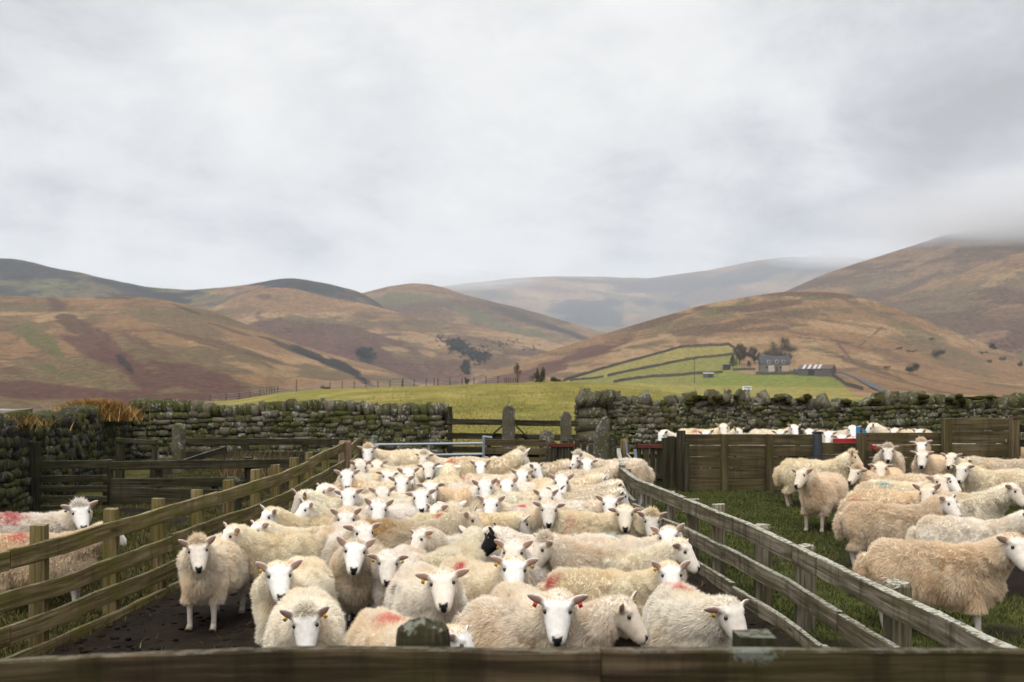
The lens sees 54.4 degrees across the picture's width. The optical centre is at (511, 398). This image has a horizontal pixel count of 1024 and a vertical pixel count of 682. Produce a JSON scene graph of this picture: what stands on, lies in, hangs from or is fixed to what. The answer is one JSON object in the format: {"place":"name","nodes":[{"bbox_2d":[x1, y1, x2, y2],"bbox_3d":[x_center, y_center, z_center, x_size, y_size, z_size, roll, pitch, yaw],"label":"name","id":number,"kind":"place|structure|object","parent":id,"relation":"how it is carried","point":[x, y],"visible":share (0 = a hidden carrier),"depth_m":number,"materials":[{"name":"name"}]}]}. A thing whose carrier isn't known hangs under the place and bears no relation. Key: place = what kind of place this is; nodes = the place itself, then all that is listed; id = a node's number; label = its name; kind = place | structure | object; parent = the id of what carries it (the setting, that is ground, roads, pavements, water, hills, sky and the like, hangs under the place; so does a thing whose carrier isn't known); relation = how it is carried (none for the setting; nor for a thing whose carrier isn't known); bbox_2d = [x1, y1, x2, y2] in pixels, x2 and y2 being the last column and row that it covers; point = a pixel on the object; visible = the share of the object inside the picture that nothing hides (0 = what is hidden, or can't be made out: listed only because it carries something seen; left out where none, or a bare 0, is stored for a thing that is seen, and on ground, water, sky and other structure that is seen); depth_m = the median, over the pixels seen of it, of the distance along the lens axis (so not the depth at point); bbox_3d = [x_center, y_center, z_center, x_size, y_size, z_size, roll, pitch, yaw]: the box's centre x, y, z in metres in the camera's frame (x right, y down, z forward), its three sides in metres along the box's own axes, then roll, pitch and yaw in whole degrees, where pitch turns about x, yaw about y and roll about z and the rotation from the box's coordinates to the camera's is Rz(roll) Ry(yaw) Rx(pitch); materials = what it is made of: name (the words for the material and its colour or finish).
{"place":"outdoors","nodes":[
{"label":"outdoors","id":0,"kind":"place"},
{"bbox_2d":[0,467,337,658],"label":"grass","id":1,"kind":"structure","parent":0,"point":[216,511],"depth_m":11.15,"materials":[{"name":"green plant"}]},
{"bbox_2d":[0,258,384,308],"bbox_3d":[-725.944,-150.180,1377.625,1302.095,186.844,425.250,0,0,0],"label":"hill","id":2,"kind":"structure","parent":0,"point":[18,277],"depth_m":1435.93,"materials":[{"name":"plant"}]},
{"bbox_2d":[0,295,419,408],"bbox_3d":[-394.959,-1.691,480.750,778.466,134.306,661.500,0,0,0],"label":"hill","id":3,"kind":"structure","parent":0,"point":[67,350],"depth_m":380.26,"materials":[{"name":"plant"}]},
{"bbox_2d":[207,288,569,385],"bbox_3d":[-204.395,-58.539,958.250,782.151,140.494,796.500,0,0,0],"label":"hill","id":4,"kind":"structure","parent":0,"point":[407,346],"depth_m":965.68,"materials":[{"name":"brown plant"}]},
{"bbox_2d":[442,337,492,374],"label":"wood","id":5,"kind":"object","parent":4,"relation":"on","point":[456,345],"visible":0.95,"depth_m":874.30,"materials":[{"name":"green plant"}]},
{"bbox_2d":[0,382,865,453],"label":"field","id":6,"kind":"structure","parent":0,"point":[358,395],"depth_m":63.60,"materials":[{"name":"plant"}]},
{"bbox_2d":[363,283,604,343],"bbox_3d":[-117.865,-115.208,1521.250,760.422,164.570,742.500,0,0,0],"label":"hill","id":7,"kind":"structure","parent":0,"point":[434,303],"depth_m":1589.43,"materials":[{"name":"brown plant"}]},
{"bbox_2d":[0,454,1023,658],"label":"pen ground","id":8,"kind":"structure","parent":0,"point":[189,640],"depth_m":8.92,"materials":[{"name":"soil"}]},
{"bbox_2d":[0,496,97,533],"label":"sheep","id":9,"kind":"object","parent":8,"relation":"on","point":[76,514],"visible":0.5,"depth_m":9.80},
{"bbox_2d":[0,521,126,614],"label":"sheep","id":10,"kind":"object","parent":8,"relation":"on","point":[66,563],"visible":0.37,"depth_m":9.04},
{"bbox_2d":[0,405,133,513],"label":"dry stone wall","id":11,"kind":"structure","parent":8,"relation":"on","point":[92,439],"depth_m":16.29,"materials":[{"name":"stone"}]},
{"bbox_2d":[28,442,106,512],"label":"yard gate","id":12,"kind":"structure","parent":11,"relation":"attached to","point":[36,487],"depth_m":15.28,"materials":[{"name":"brown wood"}]},
{"bbox_2d":[39,397,149,421],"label":"dead grass","id":13,"kind":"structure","parent":11,"relation":"on","point":[109,409],"depth_m":19.28,"materials":[{"name":"orange plant"}]},
{"bbox_2d":[115,437,157,487],"bbox_3d":[-6.551,1.233,17.500,1.009,1.080,0.298,0,0,29],"label":"hurdle","id":14,"kind":"object","parent":8,"relation":"on","point":[120,449],"visible":0.66,"depth_m":17.54,"materials":[{"name":"brown wood"}]},
{"bbox_2d":[0,440,351,658],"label":"pen fence","id":15,"kind":"object","parent":8,"relation":"on","point":[39,591],"visible":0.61,"depth_m":8.90,"materials":[{"name":"brown wood"}]},
{"bbox_2d":[172,423,185,472],"bbox_3d":[-6.515,1.066,19.500,0.234,1.157,0.318,0,0,0],"label":"stone post","id":16,"kind":"object","parent":8,"relation":"on","point":[178,441],"visible":0.59,"depth_m":19.35,"materials":[{"name":"stone"}]},
{"bbox_2d":[102,457,304,506],"bbox_3d":[-4.891,1.403,16.158,3.248,0.881,0.202,0,0,-18],"label":"hurdle","id":17,"kind":"object","parent":8,"relation":"on","point":[125,491],"visible":0.64,"depth_m":15.87,"materials":[{"name":"brown wood"}]},
{"bbox_2d":[174,531,252,631],"bbox_3d":[-2.620,1.529,8.702,0.575,0.910,1.350,0,0,4],"label":"sheep","id":18,"kind":"object","parent":8,"relation":"on","point":[213,572],"visible":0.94,"depth_m":8.40},
{"bbox_2d":[207,445,298,487],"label":"dry rushes","id":19,"kind":"object","parent":8,"relation":"on","point":[264,472],"visible":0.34,"depth_m":18.30,"materials":[{"name":"brown plant"}]},
{"bbox_2d":[186,438,344,467],"bbox_3d":[-4.972,1.169,20.047,3.235,0.741,0.135,0,0,0],"label":"hurdle","id":20,"kind":"object","parent":8,"relation":"on","point":[244,443],"visible":0.45,"depth_m":19.98,"materials":[{"name":"brown wood"}]},
{"bbox_2d":[220,522,332,583],"bbox_3d":[-2.063,1.534,9.198,1.380,0.860,0.563,0,0,-36],"label":"sheep","id":21,"kind":"object","parent":8,"relation":"on","point":[262,547],"visible":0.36,"depth_m":8.94},
{"bbox_2d":[128,397,452,458],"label":"dry stone wall","id":22,"kind":"structure","parent":8,"relation":"on","point":[351,420],"depth_m":21.33,"materials":[{"name":"stone"}]},
{"bbox_2d":[446,407,578,457],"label":"field gate","id":23,"kind":"structure","parent":22,"relation":"attached to","point":[450,422],"depth_m":21.28,"materials":[{"name":"brown wood"}]},
{"bbox_2d":[249,555,337,646],"bbox_3d":[-1.654,1.559,7.412,0.581,0.908,1.393,0,0,5],"label":"sheep","id":24,"kind":"object","parent":8,"relation":"on","point":[275,581],"visible":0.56,"depth_m":7.01},
{"bbox_2d":[250,518,340,557],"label":"sheep","id":25,"kind":"object","parent":8,"relation":"on","point":[271,526],"visible":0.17,"depth_m":9.15},
{"bbox_2d":[259,504,333,528],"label":"sheep","id":26,"kind":"object","parent":8,"relation":"on","point":[280,516],"visible":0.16,"depth_m":9.99},
{"bbox_2d":[262,585,346,646],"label":"sheep","id":27,"kind":"object","parent":8,"relation":"on","point":[313,616],"visible":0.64,"depth_m":6.05},
{"bbox_2d":[295,497,390,518],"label":"sheep","id":28,"kind":"object","parent":8,"relation":"on","point":[310,508],"visible":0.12,"depth_m":10.19},
{"bbox_2d":[291,488,395,513],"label":"sheep","id":29,"kind":"object","parent":8,"relation":"on","point":[332,502],"visible":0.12,"depth_m":11.03},
{"bbox_2d":[327,505,368,526],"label":"sheep","id":30,"kind":"object","parent":8,"relation":"on","point":[348,513],"visible":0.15,"depth_m":9.61},
{"bbox_2d":[334,487,362,506],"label":"sheep","id":31,"kind":"object","parent":8,"relation":"on","point":[350,496],"visible":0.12,"depth_m":10.97},
{"bbox_2d":[319,519,380,567],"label":"sheep","id":32,"kind":"object","parent":8,"relation":"on","point":[362,529],"visible":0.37,"depth_m":8.78},
{"bbox_2d":[334,468,375,488],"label":"sheep","id":33,"kind":"object","parent":8,"relation":"on","point":[347,477],"visible":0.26,"depth_m":12.74},
{"bbox_2d":[328,536,387,634],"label":"sheep","id":34,"kind":"object","parent":8,"relation":"on","point":[350,563],"visible":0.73,"depth_m":7.95},
{"bbox_2d":[333,474,414,494],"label":"sheep","id":35,"kind":"object","parent":8,"relation":"on","point":[402,482],"visible":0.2,"depth_m":12.55},
{"bbox_2d":[357,441,420,466],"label":"sheep","id":36,"kind":"object","parent":8,"relation":"on","point":[400,457],"visible":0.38,"depth_m":15.65},
{"bbox_2d":[364,498,428,519],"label":"sheep","id":37,"kind":"object","parent":8,"relation":"on","point":[377,508],"visible":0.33,"depth_m":10.22},
{"bbox_2d":[356,487,436,513],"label":"sheep","id":38,"kind":"object","parent":8,"relation":"on","point":[420,498],"visible":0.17,"depth_m":10.82},
{"bbox_2d":[367,543,427,608],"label":"sheep","id":39,"kind":"object","parent":8,"relation":"on","point":[387,563],"visible":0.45,"depth_m":7.83},
{"bbox_2d":[373,461,439,482],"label":"sheep","id":40,"kind":"object","parent":8,"relation":"on","point":[426,471],"visible":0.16,"depth_m":14.05},
{"bbox_2d":[341,605,473,646],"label":"sheep","id":41,"kind":"object","parent":8,"relation":"on","point":[370,626],"visible":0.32,"depth_m":5.85},
{"bbox_2d":[61,577,764,654],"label":"mud clods","id":42,"kind":"object","parent":8,"relation":"on","point":[132,649],"visible":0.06,"depth_m":8.46,"materials":[{"name":"soil"}]},
{"bbox_2d":[359,505,486,548],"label":"sheep","id":43,"kind":"object","parent":8,"relation":"on","point":[391,532],"visible":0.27,"depth_m":9.25},
{"bbox_2d":[383,561,469,624],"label":"sheep","id":44,"kind":"object","parent":8,"relation":"on","point":[420,589],"visible":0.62,"depth_m":6.65},
{"bbox_2d":[371,436,491,457],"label":"metal gate","id":45,"kind":"structure","parent":8,"relation":"on","point":[450,443],"depth_m":18.18,"materials":[{"name":"metal"}]},
{"bbox_2d":[432,462,463,487],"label":"sheep","id":46,"kind":"object","parent":8,"relation":"on","point":[448,472],"visible":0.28,"depth_m":13.51},
{"bbox_2d":[410,526,499,562],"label":"sheep","id":47,"kind":"object","parent":8,"relation":"on","point":[430,539],"visible":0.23,"depth_m":8.70},
{"bbox_2d":[423,525,490,567],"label":"sheep","id":48,"kind":"object","parent":8,"relation":"on","point":[470,542],"visible":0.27,"depth_m":8.62},
{"bbox_2d":[416,478,500,507],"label":"sheep","id":49,"kind":"object","parent":8,"relation":"on","point":[444,494],"visible":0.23,"depth_m":11.86},
{"bbox_2d":[411,511,530,534],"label":"sheep","id":50,"kind":"object","parent":8,"relation":"on","point":[516,521],"visible":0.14,"depth_m":10.14},
{"bbox_2d":[448,478,496,502],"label":"sheep","id":51,"kind":"object","parent":8,"relation":"on","point":[485,487],"visible":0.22,"depth_m":11.72},
{"bbox_2d":[437,445,529,477],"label":"sheep","id":52,"kind":"object","parent":8,"relation":"on","point":[516,458],"visible":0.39,"depth_m":14.37},
{"bbox_2d":[439,552,538,602],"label":"sheep","id":53,"kind":"object","parent":8,"relation":"on","point":[481,577],"visible":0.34,"depth_m":7.18},
{"bbox_2d":[460,468,533,487],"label":"sheep","id":54,"kind":"object","parent":8,"relation":"on","point":[523,475],"visible":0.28,"depth_m":13.49},
{"bbox_2d":[502,404,514,455],"bbox_3d":[-0.066,0.841,20.600,0.294,1.426,0.240,0,0,0],"label":"stone post","id":55,"kind":"object","parent":8,"relation":"on","point":[508,422],"visible":0.56,"depth_m":20.50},
{"bbox_2d":[0,617,1023,681],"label":"front fence","id":56,"kind":"object","parent":8,"relation":"on","point":[423,650],"visible":1,"depth_m":2.98,"materials":[{"name":"brown wood"}]},
{"bbox_2d":[485,439,545,463],"bbox_3d":[0.056,1.209,18.441,1.146,0.925,0.121,0,0,0],"label":"hurdle","id":57,"kind":"object","parent":8,"relation":"on","point":[489,450],"visible":0.42,"depth_m":18.38,"materials":[{"name":"brown wood"}]},
{"bbox_2d":[496,476,535,491],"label":"sheep","id":58,"kind":"object","parent":8,"relation":"on","point":[509,484],"visible":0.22,"depth_m":12.02},
{"bbox_2d":[469,484,564,508],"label":"sheep","id":59,"kind":"object","parent":8,"relation":"on","point":[514,497],"visible":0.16,"depth_m":11.54},
{"bbox_2d":[477,495,566,512],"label":"sheep","id":60,"kind":"object","parent":8,"relation":"on","point":[493,503],"visible":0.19,"depth_m":10.56},
{"bbox_2d":[494,538,551,587],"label":"sheep","id":61,"kind":"object","parent":8,"relation":"on","point":[522,548],"visible":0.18,"depth_m":7.91},
{"bbox_2d":[489,579,587,648],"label":"sheep","id":62,"kind":"object","parent":8,"relation":"on","point":[551,617],"visible":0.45,"depth_m":5.79},
{"bbox_2d":[524,499,564,533],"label":"sheep","id":63,"kind":"object","parent":8,"relation":"on","point":[545,513],"visible":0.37,"depth_m":10.20},
{"bbox_2d":[520,458,576,478],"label":"sheep","id":64,"kind":"object","parent":8,"relation":"on","point":[551,467],"visible":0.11,"depth_m":14.77},
{"bbox_2d":[451,590,647,648],"bbox_3d":[0.172,1.579,6.124,1.366,0.868,0.575,0,0,31],"label":"sheep","id":65,"kind":"object","parent":8,"relation":"on","point":[604,621],"visible":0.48,"depth_m":5.92},
{"bbox_2d":[480,522,619,556],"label":"sheep","id":66,"kind":"object","parent":8,"relation":"on","point":[489,545],"visible":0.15,"depth_m":8.72},
{"bbox_2d":[534,473,573,492],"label":"sheep","id":67,"kind":"object","parent":8,"relation":"on","point":[560,479],"visible":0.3,"depth_m":12.20},
{"bbox_2d":[528,472,607,485],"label":"sheep","id":68,"kind":"object","parent":8,"relation":"on","point":[593,478],"visible":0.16,"depth_m":13.28},
{"bbox_2d":[548,439,592,461],"bbox_3d":[1.074,1.212,18.295,0.828,0.942,0.140,0,0,0],"label":"slatted hurdle","id":69,"kind":"object","parent":8,"relation":"on","point":[562,450],"visible":0.38,"depth_m":18.26,"materials":[{"name":"brown wood"}]},
{"bbox_2d":[536,478,628,498],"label":"sheep","id":70,"kind":"object","parent":8,"relation":"on","point":[575,488],"visible":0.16,"depth_m":12.57},
{"bbox_2d":[555,493,624,513],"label":"sheep","id":71,"kind":"object","parent":8,"relation":"on","point":[603,504],"visible":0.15,"depth_m":11.02},
{"bbox_2d":[554,461,625,479],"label":"sheep","id":72,"kind":"object","parent":8,"relation":"on","point":[611,469],"visible":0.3,"depth_m":14.30},
{"bbox_2d":[548,503,640,534],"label":"sheep","id":73,"kind":"object","parent":8,"relation":"on","point":[621,517],"visible":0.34,"depth_m":10.05},
{"bbox_2d":[562,485,629,504],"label":"sheep","id":74,"kind":"object","parent":8,"relation":"on","point":[618,491],"visible":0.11,"depth_m":11.72},
{"bbox_2d":[593,416,609,459],"bbox_3d":[1.672,1.015,18.899,0.376,1.358,0.218,0,0,0],"label":"stone post","id":75,"kind":"object","parent":8,"relation":"on","point":[602,430],"visible":0.38,"depth_m":18.80,"materials":[{"name":"stone"}]},
{"bbox_2d":[532,527,687,582],"bbox_3d":[0.814,1.517,8.312,1.438,0.967,0.609,0,0,-18],"label":"sheep","id":76,"kind":"object","parent":8,"relation":"on","point":[554,550],"visible":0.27,"depth_m":8.09},
{"bbox_2d":[569,449,654,505],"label":"sheep","id":77,"kind":"object","parent":8,"relation":"on","point":[641,469],"visible":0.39,"depth_m":14.82},
{"bbox_2d":[536,559,689,646],"bbox_3d":[0.736,1.585,7.477,1.244,0.855,0.574,0,0,19],"label":"sheep","id":78,"kind":"object","parent":8,"relation":"on","point":[592,583],"visible":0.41,"depth_m":7.33},
{"bbox_2d":[562,505,666,537],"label":"sheep","id":79,"kind":"object","parent":8,"relation":"on","point":[645,520],"visible":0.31,"depth_m":9.97},
{"bbox_2d":[578,523,684,541],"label":"sheep","id":80,"kind":"object","parent":8,"relation":"on","point":[666,532],"visible":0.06,"depth_m":8.54},
{"bbox_2d":[584,536,699,573],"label":"sheep","id":81,"kind":"object","parent":8,"relation":"on","point":[678,549],"visible":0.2,"depth_m":8.01},
{"bbox_2d":[636,436,675,488],"bbox_3d":[2.580,1.207,17.492,0.791,1.087,0.155,0,0,0],"label":"slatted hurdle","id":82,"kind":"object","parent":8,"relation":"on","point":[665,476],"visible":0.53,"depth_m":17.43,"materials":[{"name":"brown wood"}]},
{"bbox_2d":[676,430,689,492],"bbox_3d":[2.943,1.171,17.140,0.190,1.229,0.263,0,0,0],"label":"corner post","id":83,"kind":"object","parent":8,"relation":"on","point":[682,465],"visible":0.8,"depth_m":17.13,"materials":[{"name":"brown wood"}]},
{"bbox_2d":[641,580,748,646],"bbox_3d":[1.158,1.589,6.485,0.569,0.848,1.339,0,0,-5],"label":"sheep","id":84,"kind":"object","parent":8,"relation":"on","point":[680,614],"visible":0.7,"depth_m":6.16},
{"bbox_2d":[686,434,812,491],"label":"boarded wall","id":85,"kind":"structure","parent":8,"relation":"on","point":[724,467],"depth_m":17.27,"materials":[{"name":"brown wood"}]},
{"bbox_2d":[574,386,1023,454],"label":"dry stone wall","id":86,"kind":"structure","parent":8,"relation":"on","point":[641,418],"depth_m":22.00,"materials":[{"name":"stone"}]},
{"bbox_2d":[617,438,1017,647],"bbox_3d":[2.107,1.416,10.178,0.707,1.468,13.776,0,0,-4],"label":"pen fence","id":87,"kind":"object","parent":8,"relation":"on","point":[898,607],"visible":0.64,"depth_m":8.32,"materials":[{"name":"grey wood"}]},
{"bbox_2d":[772,448,863,506],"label":"sheep","id":88,"kind":"object","parent":8,"relation":"on","point":[784,474],"visible":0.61,"depth_m":15.31},
{"bbox_2d":[791,467,849,533],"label":"sheep","id":89,"kind":"object","parent":8,"relation":"on","point":[822,494],"visible":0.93,"depth_m":13.11},
{"bbox_2d":[822,443,855,489],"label":"boarded wall","id":90,"kind":"structure","parent":8,"relation":"on","point":[834,448],"depth_m":17.32,"materials":[{"name":"brown wood"}]},
{"bbox_2d":[846,463,928,485],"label":"sheep","id":91,"kind":"object","parent":8,"relation":"on","point":[858,473],"visible":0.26,"depth_m":13.66},
{"bbox_2d":[870,442,905,473],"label":"sheep","id":92,"kind":"object","parent":8,"relation":"on","point":[888,454],"visible":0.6,"depth_m":16.30},
{"bbox_2d":[837,481,941,512],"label":"sheep","id":93,"kind":"object","parent":8,"relation":"on","point":[921,492],"visible":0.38,"depth_m":11.61},
{"bbox_2d":[832,492,961,566],"bbox_3d":[4.144,1.439,10.783,1.347,0.924,0.585,0,0,28],"label":"sheep","id":94,"kind":"object","parent":8,"relation":"on","point":[860,526],"visible":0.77,"depth_m":10.68},
{"bbox_2d":[845,472,950,496],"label":"sheep","id":95,"kind":"object","parent":8,"relation":"on","point":[935,479],"visible":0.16,"depth_m":12.32},
{"bbox_2d":[856,433,940,473],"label":"boarded wall","id":96,"kind":"structure","parent":8,"relation":"on","point":[866,453],"depth_m":16.86,"materials":[{"name":"brown wood"}]},
{"bbox_2d":[910,449,948,475],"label":"sheep","id":97,"kind":"object","parent":8,"relation":"on","point":[926,462],"visible":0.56,"depth_m":15.50},
{"bbox_2d":[851,531,1023,631],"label":"sheep","id":98,"kind":"object","parent":8,"relation":"on","point":[970,578],"visible":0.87,"depth_m":8.08},
{"bbox_2d":[905,509,1023,594],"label":"sheep","id":99,"kind":"object","parent":8,"relation":"on","point":[951,529],"visible":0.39,"depth_m":9.82},
{"bbox_2d":[941,418,1020,459],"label":"boarded wall","id":100,"kind":"structure","parent":8,"relation":"on","point":[949,436],"depth_m":16.77,"materials":[{"name":"brown wood"}]},
{"bbox_2d":[941,480,1023,520],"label":"sheep","id":101,"kind":"object","parent":8,"relation":"on","point":[996,501],"visible":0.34,"depth_m":11.46},
{"bbox_2d":[951,461,1023,506],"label":"sheep","id":102,"kind":"object","parent":8,"relation":"on","point":[973,478],"visible":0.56,"depth_m":13.93},
{"bbox_2d":[964,455,1023,470],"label":"sheep","id":103,"kind":"object","parent":8,"relation":"on","point":[995,463],"visible":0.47,"depth_m":15.39},
{"bbox_2d":[1008,416,1023,459],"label":"loading frame","id":104,"kind":"object","parent":8,"relation":"on","point":[1016,442],"visible":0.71,"depth_m":16.24,"materials":[{"name":"brown wood"}]},
{"bbox_2d":[0,0,1023,292],"label":"sky","id":105,"kind":"structure","parent":0,"point":[362,146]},
{"bbox_2d":[441,257,868,332],"bbox_3d":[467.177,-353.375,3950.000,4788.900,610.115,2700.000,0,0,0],"label":"hill","id":106,"kind":"structure","parent":0,"point":[606,304],"depth_m":4254.39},
{"bbox_2d":[468,291,1023,399],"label":"hill","id":107,"kind":"structure","parent":0,"point":[862,338],"depth_m":538.27,"materials":[{"name":"plant"}]},
{"bbox_2d":[563,342,736,380],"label":"field wall","id":108,"kind":"structure","parent":107,"relation":"on","point":[638,358],"depth_m":512.17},
{"bbox_2d":[758,352,789,371],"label":"farmhouse","id":109,"kind":"object","parent":107,"relation":"on","point":[772,363],"visible":0.97,"depth_m":403.60,"materials":[{"name":"stone"}]},
{"bbox_2d":[760,335,801,360],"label":"bare tree","id":110,"kind":"object","parent":107,"relation":"on","point":[782,349],"visible":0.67,"depth_m":444.39,"materials":[{"name":"brown plant"}]},
{"bbox_2d":[798,364,836,375],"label":"barn","id":111,"kind":"structure","parent":107,"relation":"on","point":[819,370],"depth_m":379.36,"materials":[{"name":"stone"}]},
{"bbox_2d":[638,469,1023,647],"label":"grass","id":112,"kind":"structure","parent":0,"point":[801,523],"depth_m":12.36,"materials":[{"name":"green plant"}]},
{"bbox_2d":[785,223,1023,301],"bbox_3d":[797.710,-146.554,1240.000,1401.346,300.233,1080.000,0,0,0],"label":"hill","id":113,"kind":"structure","parent":0,"point":[929,263],"depth_m":1390.31,"materials":[{"name":"brown plant"}]},
{"bbox_2d":[878,252,1023,357],"bbox_3d":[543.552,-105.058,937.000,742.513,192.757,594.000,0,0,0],"label":"hill","id":114,"kind":"structure","parent":0,"point":[984,303],"depth_m":947.57,"materials":[{"name":"brown plant"}]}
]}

